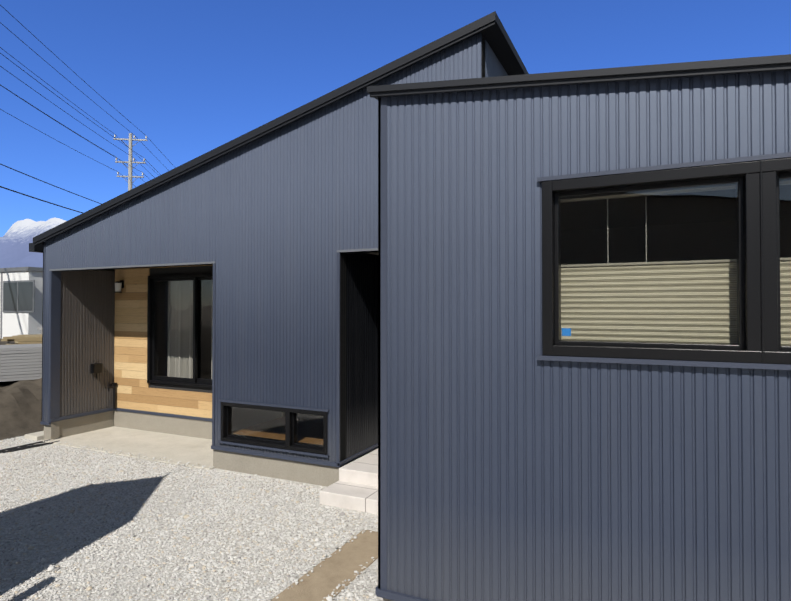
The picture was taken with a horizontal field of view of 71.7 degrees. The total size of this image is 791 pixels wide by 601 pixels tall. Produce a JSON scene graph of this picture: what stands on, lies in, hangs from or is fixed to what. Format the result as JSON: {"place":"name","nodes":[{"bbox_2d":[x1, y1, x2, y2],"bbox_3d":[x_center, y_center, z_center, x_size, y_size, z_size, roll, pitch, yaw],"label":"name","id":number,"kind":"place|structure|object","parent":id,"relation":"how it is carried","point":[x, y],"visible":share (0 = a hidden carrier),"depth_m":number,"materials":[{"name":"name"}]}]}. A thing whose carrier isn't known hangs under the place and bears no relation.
{"place":"outdoors","nodes":[
{"label":"outdoors","id":0,"kind":"place"},
{"bbox_2d":[0,339,43,439],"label":"dirt bank","id":1,"kind":"structure","parent":0,"point":[20,407],"depth_m":7.59,"materials":[{"name":"brown soil"}]},
{"bbox_2d":[0,327,41,381],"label":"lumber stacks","id":2,"kind":"object","parent":1,"relation":"on","point":[21,358],"visible":0.21,"depth_m":8.23,"materials":[{"name":"grey wood"}]},
{"bbox_2d":[0,267,42,338],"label":"neighboring building","id":3,"kind":"structure","parent":1,"relation":"on","point":[21,297],"depth_m":17.32,"materials":[{"name":"white"}]},
{"bbox_2d":[113,133,147,190],"bbox_3d":[-15.673,-3.869,32.288,1.902,12.000,0.335,0,-1,-10],"label":"utility pole","id":4,"kind":"object","parent":1,"relation":"on","point":[130,162],"visible":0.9,"depth_m":32.27,"materials":[{"name":"concrete"}]},
{"bbox_2d":[0,5,172,212],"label":"wires","id":5,"kind":"object","parent":4,"relation":"attached to","point":[65,126],"visible":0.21,"depth_m":23.35,"materials":[{"name":"black"}]},
{"bbox_2d":[0,218,65,267],"bbox_3d":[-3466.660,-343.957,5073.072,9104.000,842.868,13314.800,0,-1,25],"label":"mountains","id":6,"kind":"structure","parent":0,"point":[16,239],"depth_m":4561.53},
{"bbox_2d":[0,436,382,600],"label":"gravel yard","id":7,"kind":"structure","parent":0,"point":[266,582],"depth_m":4.04,"materials":[{"name":"grey gravel"}]},
{"bbox_2d":[0,437,60,452],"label":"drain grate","id":8,"kind":"object","parent":7,"relation":"on","point":[20,447],"visible":0.88,"depth_m":6.55,"materials":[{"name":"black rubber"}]},
{"bbox_2d":[24,426,377,600],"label":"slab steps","id":9,"kind":"structure","parent":7,"relation":"on","point":[355,487],"depth_m":4.86,"materials":[{"name":"concrete"}]},
{"bbox_2d":[44,410,392,600],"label":"foundation","id":10,"kind":"object","parent":7,"relation":"on","point":[314,474],"visible":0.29,"depth_m":6.93,"materials":[{"name":"grey concrete"}]},
{"bbox_2d":[60,34,484,461],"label":"wall","id":11,"kind":"structure","parent":7,"relation":"on","point":[204,360],"depth_m":7.34,"materials":[{"name":"grey"}]},
{"bbox_2d":[29,11,790,252],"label":"roof fascia","id":12,"kind":"structure","parent":11,"relation":"attached to","point":[490,28],"depth_m":4.52,"materials":[{"name":"black metal"}]},
{"bbox_2d":[44,32,790,600],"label":"cladding","id":13,"kind":"structure","parent":11,"relation":"attached to","point":[518,470],"depth_m":2.61,"materials":[{"name":"grey metal"}]},
{"bbox_2d":[91,363,116,408],"bbox_3d":[-4.000,1.181,7.505,0.070,0.650,0.346,0,-1,30],"label":"outlet and tap","id":14,"kind":"object","parent":13,"relation":"attached to","point":[96,368],"visible":0.94,"depth_m":7.44,"materials":[{"name":"black"}]},
{"bbox_2d":[114,265,211,417],"bbox_3d":[-2.697,0.515,7.119,2.778,1.970,0.022,0,-1,25],"label":"wood siding","id":15,"kind":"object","parent":13,"relation":"attached to","point":[134,391],"depth_m":7.51,"materials":[{"name":"beige wood"}]},
{"bbox_2d":[114,280,123,292],"bbox_3d":[-3.840,-0.196,7.590,0.105,0.175,0.124,0,-1,25],"label":"porch lamp","id":16,"kind":"object","parent":15,"relation":"attached to","point":[119,285],"visible":1,"depth_m":7.55,"materials":[{"name":"white"}]},
{"bbox_2d":[40,97,790,600],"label":"trims","id":17,"kind":"object","parent":13,"relation":"attached to","point":[382,591],"visible":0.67,"depth_m":2.82,"materials":[{"name":"grey"}]},
{"bbox_2d":[147,157,790,454],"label":"window frames","id":18,"kind":"structure","parent":11,"relation":"attached to","point":[758,269],"depth_m":2.26,"materials":[{"name":"black metal"}]},
{"bbox_2d":[155,179,790,445],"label":"window glass","id":19,"kind":"object","parent":18,"relation":"in","point":[662,322],"visible":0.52,"depth_m":2.37,"materials":[{"name":"clear glass"}]},
{"bbox_2d":[562,328,570,335],"bbox_3d":[0.772,0.143,2.472,0.040,0.035,0.005,0,-1,25],"label":"glass sticker","id":20,"kind":"object","parent":18,"relation":"attached to","point":[566,331],"visible":1,"depth_m":2.47,"materials":[{"name":"blue"}]},
{"bbox_2d":[561,181,790,344],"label":"window blind","id":21,"kind":"object","parent":18,"relation":"attached to","point":[625,308],"depth_m":2.40,"materials":[{"name":"beige fabric"}]},
{"bbox_2d":[232,185,790,444],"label":"interior","id":22,"kind":"object","parent":11,"relation":"in","point":[641,214],"depth_m":5.12,"materials":[{"name":"grey"}]},
{"bbox_2d":[167,280,212,378],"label":"curtains","id":23,"kind":"object","parent":22,"relation":"attached to","point":[186,351],"depth_m":7.56,"materials":[{"name":"grey fabric"}]},
{"bbox_2d":[0,0,790,236],"label":"sky","id":24,"kind":"structure","parent":0,"point":[195,77],"materials":[{"name":"blue"}]}
]}

